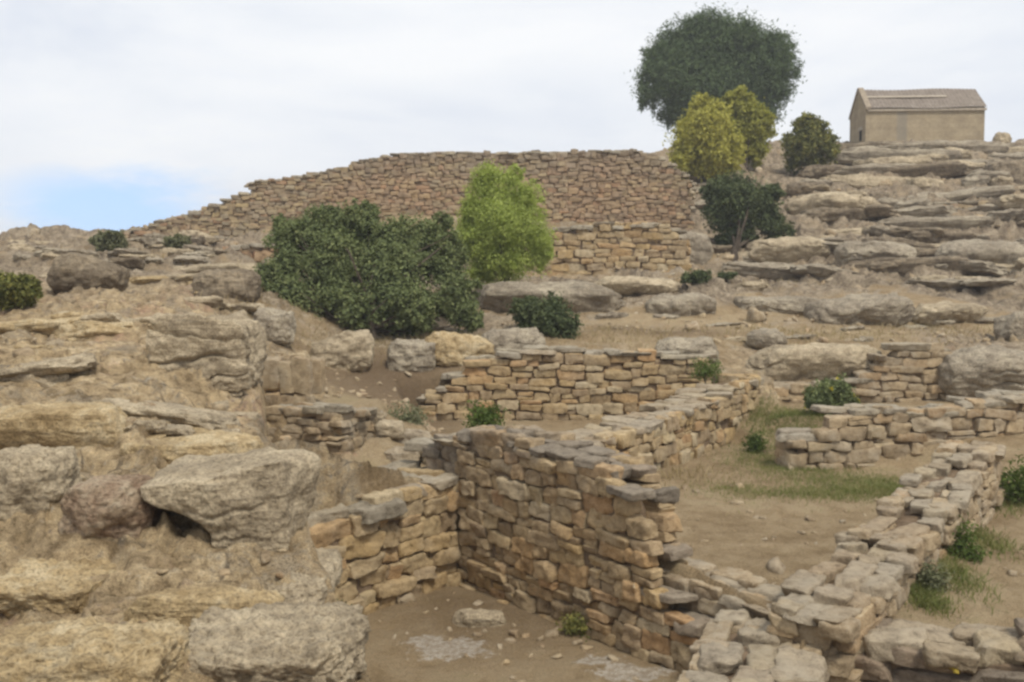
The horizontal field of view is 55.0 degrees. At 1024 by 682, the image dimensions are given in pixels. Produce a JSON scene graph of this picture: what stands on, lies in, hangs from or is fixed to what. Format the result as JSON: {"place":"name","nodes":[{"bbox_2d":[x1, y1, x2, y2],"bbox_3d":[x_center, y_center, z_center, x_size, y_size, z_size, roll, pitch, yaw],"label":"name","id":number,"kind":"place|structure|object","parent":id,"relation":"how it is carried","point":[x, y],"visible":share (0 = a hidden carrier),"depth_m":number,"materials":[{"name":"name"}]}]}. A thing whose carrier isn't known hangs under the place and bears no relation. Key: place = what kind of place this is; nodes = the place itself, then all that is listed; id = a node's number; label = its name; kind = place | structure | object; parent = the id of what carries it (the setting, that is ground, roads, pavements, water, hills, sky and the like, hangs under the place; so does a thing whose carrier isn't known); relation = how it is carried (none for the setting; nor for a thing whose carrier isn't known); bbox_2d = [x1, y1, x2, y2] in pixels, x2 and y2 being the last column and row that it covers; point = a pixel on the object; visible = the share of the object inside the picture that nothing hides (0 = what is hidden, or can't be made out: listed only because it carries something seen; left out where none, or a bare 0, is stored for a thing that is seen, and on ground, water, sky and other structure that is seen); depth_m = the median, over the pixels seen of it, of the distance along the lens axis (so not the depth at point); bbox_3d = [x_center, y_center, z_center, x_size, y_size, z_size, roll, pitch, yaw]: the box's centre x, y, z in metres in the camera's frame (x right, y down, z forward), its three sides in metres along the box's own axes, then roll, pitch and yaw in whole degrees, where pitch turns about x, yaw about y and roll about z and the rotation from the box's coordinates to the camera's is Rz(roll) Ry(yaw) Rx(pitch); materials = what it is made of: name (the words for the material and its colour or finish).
{"place":"outdoors","nodes":[
{"label":"outdoors","id":0,"kind":"place"},
{"bbox_2d":[0,138,1023,681],"bbox_3d":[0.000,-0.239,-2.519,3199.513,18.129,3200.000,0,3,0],"label":"ground","id":1,"kind":"structure","parent":0,"point":[432,652],"depth_m":11.74,"materials":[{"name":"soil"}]},
{"bbox_2d":[0,270,43,310],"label":"bush","id":2,"kind":"object","parent":1,"relation":"on","point":[24,289],"visible":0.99,"depth_m":14.93,"materials":[{"name":"green plant"}]},
{"bbox_2d":[0,373,69,387],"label":"rock slab","id":3,"kind":"object","parent":1,"relation":"on","point":[47,381],"visible":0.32,"depth_m":10.81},
{"bbox_2d":[0,444,81,521],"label":"boulder","id":4,"kind":"object","parent":1,"relation":"on","point":[35,478],"visible":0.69,"depth_m":6.26,"materials":[{"name":"stone"}]},
{"bbox_2d":[0,316,81,335],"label":"rock slab","id":5,"kind":"object","parent":1,"relation":"on","point":[44,326],"visible":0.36,"depth_m":14.03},
{"bbox_2d":[0,353,98,380],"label":"rock slab","id":6,"kind":"object","parent":1,"relation":"on","point":[77,363],"visible":0.78,"depth_m":10.91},
{"bbox_2d":[0,557,116,618],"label":"rock ledge","id":7,"kind":"object","parent":1,"relation":"on","point":[54,586],"visible":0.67,"depth_m":5.40,"materials":[{"name":"stone"}]},
{"bbox_2d":[0,401,127,449],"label":"rock slab","id":8,"kind":"object","parent":1,"relation":"on","point":[75,424],"visible":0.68,"depth_m":8.46,"materials":[{"name":"stone"}]},
{"bbox_2d":[46,252,130,291],"bbox_3d":[-7.755,-1.235,18.036,1.430,0.784,1.053,0,3,0],"label":"boulder","id":9,"kind":"object","parent":1,"relation":"on","point":[68,271],"visible":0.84,"depth_m":17.65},
{"bbox_2d":[0,616,189,681],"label":"rock ledge","id":10,"kind":"object","parent":1,"relation":"on","point":[87,649],"visible":0.94,"depth_m":3.67,"materials":[{"name":"stone"}]},
{"bbox_2d":[53,323,138,341],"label":"rock slab","id":11,"kind":"object","parent":1,"relation":"on","point":[74,333],"visible":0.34,"depth_m":13.79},
{"bbox_2d":[87,229,130,251],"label":"bush","id":12,"kind":"object","parent":1,"relation":"on","point":[108,240],"visible":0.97,"depth_m":27.20,"materials":[{"name":"green plant"}]},
{"bbox_2d":[58,474,165,538],"bbox_3d":[-2.503,1.098,6.132,0.618,0.529,0.587,0,3,0],"label":"boulder","id":13,"kind":"object","parent":1,"relation":"on","point":[113,506],"visible":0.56,"depth_m":5.93,"materials":[{"name":"stone"}]},
{"bbox_2d":[123,423,195,436],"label":"rock slab","id":14,"kind":"object","parent":1,"relation":"on","point":[174,430],"visible":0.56,"depth_m":8.72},
{"bbox_2d":[98,398,240,429],"bbox_3d":[-3.472,0.731,9.634,1.539,0.262,0.965,7,-4,7],"label":"rock slab","id":15,"kind":"object","parent":1,"relation":"on","point":[204,418],"visible":0.6,"depth_m":9.31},
{"bbox_2d":[120,432,263,463],"bbox_3d":[-2.735,0.932,8.467,1.176,0.261,0.548,0,3,0],"label":"rock slab","id":16,"kind":"object","parent":1,"relation":"on","point":[171,449],"visible":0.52,"depth_m":8.27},
{"bbox_2d":[122,585,284,625],"bbox_3d":[-1.452,1.274,4.636,0.736,0.232,0.242,0,4,-7],"label":"rock slab","id":17,"kind":"object","parent":1,"relation":"on","point":[184,606],"visible":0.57,"depth_m":4.53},
{"bbox_2d":[184,296,226,309],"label":"rock slab","id":18,"kind":"object","parent":1,"relation":"on","point":[215,302],"visible":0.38,"depth_m":18.20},
{"bbox_2d":[145,309,267,396],"bbox_3d":[-3.880,0.193,12.649,1.314,1.173,1.491,0,3,0],"label":"rock ledge","id":19,"kind":"object","parent":1,"relation":"on","point":[227,353],"visible":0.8,"depth_m":12.01,"materials":[{"name":"stone"}]},
{"bbox_2d":[172,262,264,272],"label":"rock slab","id":20,"kind":"object","parent":1,"relation":"on","point":[197,268],"visible":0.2,"depth_m":24.14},
{"bbox_2d":[191,269,261,301],"bbox_3d":[-5.727,-1.061,19.834,1.365,0.802,1.133,0,3,0],"label":"boulder","id":21,"kind":"object","parent":1,"relation":"on","point":[244,285],"visible":0.74,"depth_m":19.40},
{"bbox_2d":[140,446,320,551],"bbox_3d":[-1.780,1.047,6.277,1.017,0.663,0.817,0,3,0],"label":"boulder","id":22,"kind":"object","parent":1,"relation":"on","point":[264,498],"visible":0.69,"depth_m":6.00,"materials":[{"name":"stone"}]},
{"bbox_2d":[222,243,277,262],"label":"rock","id":23,"kind":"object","parent":1,"relation":"on","point":[258,252],"depth_m":30.64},
{"bbox_2d":[253,307,296,345],"bbox_3d":[-4.388,-0.255,17.946,0.848,0.725,0.630,0,3,0],"label":"boulder","id":24,"kind":"object","parent":1,"relation":"on","point":[279,326],"visible":0.68,"depth_m":17.72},
{"bbox_2d":[188,601,371,681],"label":"rock ledge","id":25,"kind":"object","parent":1,"relation":"on","point":[291,642],"visible":0.99,"depth_m":4.04,"materials":[{"name":"stone"}]},
{"bbox_2d":[261,353,325,405],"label":"stone pier","id":26,"kind":"structure","parent":1,"relation":"on","point":[294,379],"depth_m":14.12,"materials":[{"name":"beige stone"}]},
{"bbox_2d":[260,547,342,604],"bbox_3d":[-1.300,1.476,6.059,0.439,0.241,0.982,0,3,0],"label":"rock ledge","id":27,"kind":"object","parent":1,"relation":"on","point":[303,588],"visible":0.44,"depth_m":5.77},
{"bbox_2d":[265,402,387,457],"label":"stone wall","id":28,"kind":"structure","parent":1,"relation":"on","point":[332,427],"depth_m":13.33,"materials":[{"name":"beige stone"}]},
{"bbox_2d":[310,329,374,371],"bbox_3d":[-3.184,0.259,18.569,1.201,0.949,0.852,0,3,0],"label":"boulder","id":29,"kind":"object","parent":1,"relation":"on","point":[351,350],"visible":0.78,"depth_m":18.26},
{"bbox_2d":[253,198,484,340],"bbox_3d":[-3.300,-1.498,21.639,5.605,3.445,2.952,1,4,9],"label":"dark bush","id":30,"kind":"object","parent":1,"relation":"on","point":[374,276],"visible":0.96,"depth_m":21.10,"materials":[{"name":"green plant"}]},
{"bbox_2d":[308,460,464,614],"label":"stone wall","id":31,"kind":"structure","parent":1,"relation":"on","point":[393,545],"depth_m":10.62,"materials":[{"name":"stone"}]},
{"bbox_2d":[374,420,404,439],"bbox_3d":[-1.712,1.240,13.737,0.462,0.272,0.380,0,3,0],"label":"fallen block","id":32,"kind":"object","parent":1,"relation":"on","point":[393,429],"depth_m":13.58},
{"bbox_2d":[384,446,420,461],"bbox_3d":[-1.458,1.525,13.032,0.502,0.255,0.374,0,3,0],"label":"fallen block","id":33,"kind":"object","parent":1,"relation":"on","point":[395,453],"depth_m":12.91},
{"bbox_2d":[385,400,432,429],"bbox_3d":[-1.667,1.231,15.072,0.918,0.678,0.860,0,3,0],"label":"weed","id":34,"kind":"object","parent":1,"relation":"on","point":[409,416],"visible":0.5,"depth_m":15.02,"materials":[{"name":"green plant"}]},
{"bbox_2d":[122,148,696,237],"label":"fortification wall","id":35,"kind":"structure","parent":1,"relation":"on","point":[631,185],"depth_m":39.45,"materials":[{"name":"stone"}]},
{"bbox_2d":[386,338,435,371],"bbox_3d":[-1.932,0.320,18.927,0.977,0.748,0.768,0,3,0],"label":"boulder","id":36,"kind":"object","parent":1,"relation":"on","point":[413,355],"visible":0.77,"depth_m":18.62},
{"bbox_2d":[403,433,458,510],"bbox_3d":[-0.676,1.612,12.043,0.941,1.122,1.174,-3,5,-41],"label":"wall stub","id":37,"kind":"object","parent":1,"relation":"on","point":[439,452],"depth_m":11.70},
{"bbox_2d":[425,331,494,366],"bbox_3d":[-1.005,0.204,19.100,1.385,0.807,0.820,0,3,0],"label":"boulder","id":38,"kind":"object","parent":1,"relation":"on","point":[454,349],"visible":0.58,"depth_m":18.81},
{"bbox_2d":[452,608,506,627],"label":"flat stone","id":39,"kind":"object","parent":1,"relation":"on","point":[470,617],"visible":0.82,"depth_m":10.00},
{"bbox_2d":[462,398,518,427],"bbox_3d":[-0.315,1.035,13.292,0.748,0.541,0.672,1,4,22],"label":"weed","id":40,"kind":"object","parent":1,"relation":"on","point":[489,416],"visible":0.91,"depth_m":13.24,"materials":[{"name":"green plant"}]},
{"bbox_2d":[453,159,560,287],"bbox_3d":[-0.218,-2.888,25.371,2.761,3.665,2.360,3,4,36],"label":"young tree","id":41,"kind":"object","parent":1,"relation":"on","point":[502,232],"visible":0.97,"depth_m":25.03,"materials":[{"name":"green plant"}]},
{"bbox_2d":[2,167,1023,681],"bbox_3d":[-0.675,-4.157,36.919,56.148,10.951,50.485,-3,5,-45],"label":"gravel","id":42,"kind":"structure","parent":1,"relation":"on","point":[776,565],"depth_m":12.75,"materials":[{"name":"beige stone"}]},
{"bbox_2d":[481,327,545,351],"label":"boulder","id":43,"kind":"object","parent":1,"relation":"on","point":[514,338],"visible":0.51,"depth_m":19.34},
{"bbox_2d":[504,290,583,339],"bbox_3d":[0.683,-0.427,20.973,1.744,1.321,1.501,0,3,0],"label":"dark bush","id":44,"kind":"object","parent":1,"relation":"on","point":[551,317],"visible":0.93,"depth_m":20.65,"materials":[{"name":"green plant"}]},
{"bbox_2d":[478,280,625,312],"bbox_3d":[0.999,-0.922,24.292,3.757,1.185,1.896,0,3,0],"label":"rock ledge","id":45,"kind":"object","parent":1,"relation":"on","point":[584,296],"visible":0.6,"depth_m":23.60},
{"bbox_2d":[416,344,716,420],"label":"stone wall","id":46,"kind":"structure","parent":1,"relation":"on","point":[546,382],"depth_m":18.07,"materials":[{"name":"stone"}]},
{"bbox_2d":[555,610,590,641],"bbox_3d":[0.622,2.853,9.749,0.384,0.388,0.329,1,4,20],"label":"weed","id":47,"kind":"object","parent":1,"relation":"on","point":[573,625],"visible":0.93,"depth_m":9.71,"materials":[{"name":"green plant"}]},
{"bbox_2d":[452,425,714,670],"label":"stone wall","id":48,"kind":"structure","parent":1,"relation":"on","point":[552,526],"depth_m":9.86,"materials":[{"name":"stone"}]},
{"bbox_2d":[535,221,692,275],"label":"retaining wall","id":49,"kind":"structure","parent":1,"relation":"on","point":[590,249],"depth_m":33.23,"materials":[{"name":"stone"}]},
{"bbox_2d":[595,275,679,296],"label":"rock slab","id":50,"kind":"object","parent":1,"relation":"on","point":[627,286],"visible":0.59,"depth_m":25.10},
{"bbox_2d":[558,373,763,470],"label":"stone wall","id":51,"kind":"structure","parent":1,"relation":"on","point":[686,424],"depth_m":15.23,"materials":[{"name":"stone"}]},
{"bbox_2d":[688,355,724,383],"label":"weed","id":52,"kind":"object","parent":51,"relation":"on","point":[706,369],"visible":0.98,"depth_m":17.61,"materials":[{"name":"green plant"}]},
{"bbox_2d":[316,397,1023,673],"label":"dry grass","id":53,"kind":"structure","parent":1,"relation":"on","point":[680,539],"depth_m":10.62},
{"bbox_2d":[644,292,716,315],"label":"rock slab","id":54,"kind":"object","parent":1,"relation":"on","point":[691,304],"visible":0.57,"depth_m":23.61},
{"bbox_2d":[655,336,719,364],"bbox_3d":[3.474,0.234,19.532,1.390,0.691,1.114,0,3,0],"label":"rock slab","id":55,"kind":"object","parent":1,"relation":"on","point":[697,345],"visible":0.56,"depth_m":19.10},
{"bbox_2d":[677,268,711,283],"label":"creeping shrub","id":56,"kind":"object","parent":1,"relation":"on","point":[697,276],"visible":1,"depth_m":25.09,"materials":[{"name":"green plant"}]},
{"bbox_2d":[678,231,713,265],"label":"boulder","id":57,"kind":"object","parent":1,"relation":"on","point":[702,251],"visible":0.2,"depth_m":34.87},
{"bbox_2d":[662,91,747,181],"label":"yellow shrub","id":58,"kind":"object","parent":1,"relation":"on","point":[707,143],"visible":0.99,"depth_m":45.93,"materials":[{"name":"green plant"}]},
{"bbox_2d":[627,1,806,133],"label":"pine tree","id":59,"kind":"object","parent":1,"relation":"on","point":[719,55],"visible":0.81,"depth_m":63.60,"materials":[{"name":"green plant"}]},
{"bbox_2d":[656,557,784,619],"bbox_3d":[1.759,2.642,9.396,0.761,0.986,2.187,-3,4,-39],"label":"wall stub","id":60,"kind":"object","parent":1,"relation":"on","point":[712,600],"depth_m":8.97,"materials":[{"name":"beige stone"}]},
{"bbox_2d":[697,168,796,260],"bbox_3d":[8.676,-4.565,36.317,3.755,3.580,2.765,0,3,0],"label":"oak tree","id":61,"kind":"object","parent":1,"relation":"on","point":[737,208],"visible":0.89,"depth_m":35.84,"materials":[{"name":"green plant"}]},
{"bbox_2d":[720,85,778,168],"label":"yellow shrub","id":62,"kind":"object","parent":1,"relation":"on","point":[755,128],"visible":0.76,"depth_m":48.39,"materials":[{"name":"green plant"}]},
{"bbox_2d":[676,609,829,681],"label":"stone wall","id":63,"kind":"structure","parent":1,"relation":"on","point":[740,645],"depth_m":7.59,"materials":[{"name":"beige stone"}]},
{"bbox_2d":[741,428,768,452],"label":"weed","id":64,"kind":"object","parent":1,"relation":"on","point":[755,444],"visible":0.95,"depth_m":15.69,"materials":[{"name":"green plant"}]},
{"bbox_2d":[720,261,799,279],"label":"rock slab","id":65,"kind":"object","parent":1,"relation":"on","point":[766,270],"visible":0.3,"depth_m":34.08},
{"bbox_2d":[746,327,787,349],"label":"boulder","id":66,"kind":"object","parent":1,"relation":"on","point":[761,338],"visible":0.85,"depth_m":20.29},
{"bbox_2d":[734,295,818,315],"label":"rock slab","id":67,"kind":"object","parent":1,"relation":"on","point":[791,305],"visible":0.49,"depth_m":24.13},
{"bbox_2d":[728,371,832,449],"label":"grass","id":68,"kind":"structure","parent":1,"relation":"on","point":[780,413],"depth_m":16.78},
{"bbox_2d":[743,236,830,263],"bbox_3d":[9.962,-3.209,35.771,2.977,1.249,1.953,0,3,0],"label":"rock ledge","id":69,"kind":"object","parent":1,"relation":"on","point":[787,249],"visible":0.74,"depth_m":35.02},
{"bbox_2d":[669,415,911,512],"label":"grass","id":70,"kind":"structure","parent":1,"relation":"on","point":[892,486],"depth_m":13.42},
{"bbox_2d":[778,111,842,174],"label":"shrub","id":71,"kind":"object","parent":1,"relation":"on","point":[812,142],"visible":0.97,"depth_m":48.99,"materials":[{"name":"green plant"}]},
{"bbox_2d":[744,342,881,380],"bbox_3d":[5.878,0.513,19.303,2.788,0.959,1.153,0,3,0],"label":"rock ledge","id":72,"kind":"object","parent":1,"relation":"on","point":[814,360],"visible":0.62,"depth_m":18.90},
{"bbox_2d":[794,164,847,179],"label":"rock slab","id":73,"kind":"object","parent":1,"relation":"on","point":[814,171],"visible":0.48,"depth_m":48.28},
{"bbox_2d":[790,263,858,276],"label":"rock slab","id":74,"kind":"object","parent":1,"relation":"on","point":[819,270],"visible":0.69,"depth_m":33.05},
{"bbox_2d":[783,192,880,219],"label":"rock slab","id":75,"kind":"object","parent":1,"relation":"on","point":[823,199],"visible":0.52,"depth_m":40.86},
{"bbox_2d":[802,372,861,415],"bbox_3d":[5.458,0.969,16.773,1.023,0.905,0.779,0,3,0],"label":"flowering shrub","id":76,"kind":"object","parent":1,"relation":"on","point":[834,392],"visible":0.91,"depth_m":16.63,"materials":[{"name":"green plant"}]},
{"bbox_2d":[800,207,863,222],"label":"rock slab","id":77,"kind":"object","parent":1,"relation":"on","point":[827,214],"visible":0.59,"depth_m":40.44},
{"bbox_2d":[803,292,915,327],"bbox_3d":[8.326,-0.610,23.365,2.620,1.092,1.285,0,3,0],"label":"rock slab","id":78,"kind":"object","parent":1,"relation":"on","point":[894,308],"visible":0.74,"depth_m":22.97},
{"bbox_2d":[773,342,951,403],"bbox_3d":[6.657,0.787,18.910,3.941,1.534,0.720,0,3,-4],"label":"wall stub","id":79,"kind":"object","parent":1,"relation":"on","point":[901,372],"depth_m":18.75,"materials":[{"name":"beige stone"}]},
{"bbox_2d":[820,173,912,187],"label":"rock slab","id":80,"kind":"object","parent":1,"relation":"on","point":[861,180],"visible":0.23,"depth_m":47.44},
{"bbox_2d":[832,163,913,175],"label":"rock slab","id":81,"kind":"object","parent":1,"relation":"on","point":[875,167],"visible":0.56,"depth_m":47.91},
{"bbox_2d":[834,240,916,264],"bbox_3d":[12.566,-2.876,34.148,2.614,1.256,1.688,0,3,0],"label":"rock ledge","id":82,"kind":"object","parent":1,"relation":"on","point":[845,253],"visible":0.64,"depth_m":33.58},
{"bbox_2d":[864,204,897,217],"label":"rock slab","id":83,"kind":"object","parent":1,"relation":"on","point":[879,211],"visible":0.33,"depth_m":40.76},
{"bbox_2d":[766,440,1005,681],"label":"stone wall","id":84,"kind":"structure","parent":1,"relation":"on","point":[846,598],"depth_m":9.10,"materials":[{"name":"beige stone"}]},
{"bbox_2d":[852,155,931,165],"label":"rock slab","id":85,"kind":"object","parent":1,"relation":"on","point":[920,159],"visible":0.48,"depth_m":48.28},
{"bbox_2d":[834,146,962,164],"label":"rock slab","id":86,"kind":"object","parent":1,"relation":"on","point":[851,155],"visible":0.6,"depth_m":51.85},
{"bbox_2d":[774,389,1023,469],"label":"stone wall","id":87,"kind":"structure","parent":1,"relation":"on","point":[853,435],"depth_m":14.65,"materials":[{"name":"beige stone"}]},
{"bbox_2d":[846,255,968,274],"bbox_3d":[13.459,-2.535,33.572,4.220,0.697,1.038,-1,0,11],"label":"rock slab","id":88,"kind":"object","parent":1,"relation":"on","point":[906,265],"visible":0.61,"depth_m":33.10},
{"bbox_2d":[876,141,945,148],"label":"rock slab","id":89,"kind":"object","parent":1,"relation":"on","point":[929,144],"visible":0.59,"depth_m":51.86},
{"bbox_2d":[886,227,944,237],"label":"rock slab","id":90,"kind":"object","parent":1,"relation":"on","point":[901,232],"visible":0.6,"depth_m":36.14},
{"bbox_2d":[849,88,986,143],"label":"stone hut","id":91,"kind":"object","parent":1,"relation":"on","point":[928,114],"visible":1,"depth_m":56.73,"materials":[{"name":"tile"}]},
{"bbox_2d":[882,161,968,176],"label":"rock slab","id":92,"kind":"object","parent":1,"relation":"on","point":[952,169],"visible":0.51,"depth_m":47.59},
{"bbox_2d":[894,205,962,216],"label":"rock slab","id":93,"kind":"object","parent":1,"relation":"on","point":[933,211],"visible":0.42,"depth_m":41.50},
{"bbox_2d":[902,279,962,288],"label":"rock slab","id":94,"kind":"object","parent":1,"relation":"on","point":[942,284],"visible":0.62,"depth_m":29.82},
{"bbox_2d":[876,216,994,230],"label":"rock slab","id":95,"kind":"object","parent":1,"relation":"on","point":[962,223],"visible":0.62,"depth_m":40.15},
{"bbox_2d":[916,554,960,592],"bbox_3d":[3.942,2.246,9.295,0.520,0.467,0.444,0,3,0],"label":"weed","id":96,"kind":"object","parent":1,"relation":"on","point":[928,575],"visible":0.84,"depth_m":9.22,"materials":[{"name":"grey plant"}]},
{"bbox_2d":[854,618,1023,681],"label":"stone wall","id":97,"kind":"structure","parent":1,"relation":"on","point":[897,650],"depth_m":7.71,"materials":[{"name":"stone"}]},
{"bbox_2d":[904,230,976,243],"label":"rock slab","id":98,"kind":"object","parent":1,"relation":"on","point":[924,236],"visible":0.5,"depth_m":35.97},
{"bbox_2d":[911,300,988,324],"bbox_3d":[10.661,-0.668,23.949,1.861,0.636,0.958,0,3,0],"label":"rock slab","id":99,"kind":"object","parent":1,"relation":"on","point":[926,314],"visible":0.89,"depth_m":23.64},
{"bbox_2d":[899,185,1015,201],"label":"rock slab","id":100,"kind":"object","parent":1,"relation":"on","point":[994,192],"visible":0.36,"depth_m":43.91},
{"bbox_2d":[907,257,1008,275],"bbox_3d":[15.074,-2.542,33.364,3.336,0.476,1.242,7,-1,22],"label":"rock slab","id":101,"kind":"object","parent":1,"relation":"on","point":[975,267],"visible":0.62,"depth_m":32.80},
{"bbox_2d":[904,493,1023,622],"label":"grass","id":102,"kind":"structure","parent":1,"relation":"on","point":[925,596],"depth_m":9.38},
{"bbox_2d":[943,512,991,563],"bbox_3d":[4.605,2.004,10.146,0.550,0.748,0.635,0,3,0],"label":"weed","id":103,"kind":"object","parent":1,"relation":"on","point":[968,552],"visible":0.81,"depth_m":10.10,"materials":[{"name":"green plant"}]},
{"bbox_2d":[934,140,1018,153],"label":"rock slab","id":104,"kind":"object","parent":1,"relation":"on","point":[985,147],"visible":0.3,"depth_m":53.09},
{"bbox_2d":[933,239,1023,263],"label":"rock ledge","id":105,"kind":"object","parent":1,"relation":"on","point":[1003,252],"visible":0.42,"depth_m":33.75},
{"bbox_2d":[937,344,1023,397],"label":"rock ledge","id":106,"kind":"object","parent":1,"relation":"on","point":[967,372],"visible":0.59,"depth_m":18.43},
{"bbox_2d":[960,278,1016,286],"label":"rock slab","id":107,"kind":"object","parent":1,"relation":"on","point":[982,282],"visible":0.94,"depth_m":29.17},
{"bbox_2d":[982,158,1023,183],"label":"boulder","id":108,"kind":"object","parent":1,"relation":"on","point":[1014,168],"visible":0.45,"depth_m":46.78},
{"bbox_2d":[993,311,1023,340],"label":"boulder","id":109,"kind":"object","parent":1,"relation":"on","point":[1005,327],"visible":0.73,"depth_m":21.64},
{"bbox_2d":[995,194,1023,209],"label":"rock slab","id":110,"kind":"object","parent":1,"relation":"on","point":[1013,201],"visible":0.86,"depth_m":41.19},
{"bbox_2d":[999,449,1023,505],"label":"weed","id":111,"kind":"object","parent":1,"relation":"on","point":[1017,476],"visible":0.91,"depth_m":12.24,"materials":[{"name":"green plant"}]},
{"bbox_2d":[0,0,1023,233],"label":"sky","id":112,"kind":"structure","parent":0,"point":[116,115],"materials":[{"name":"white"}]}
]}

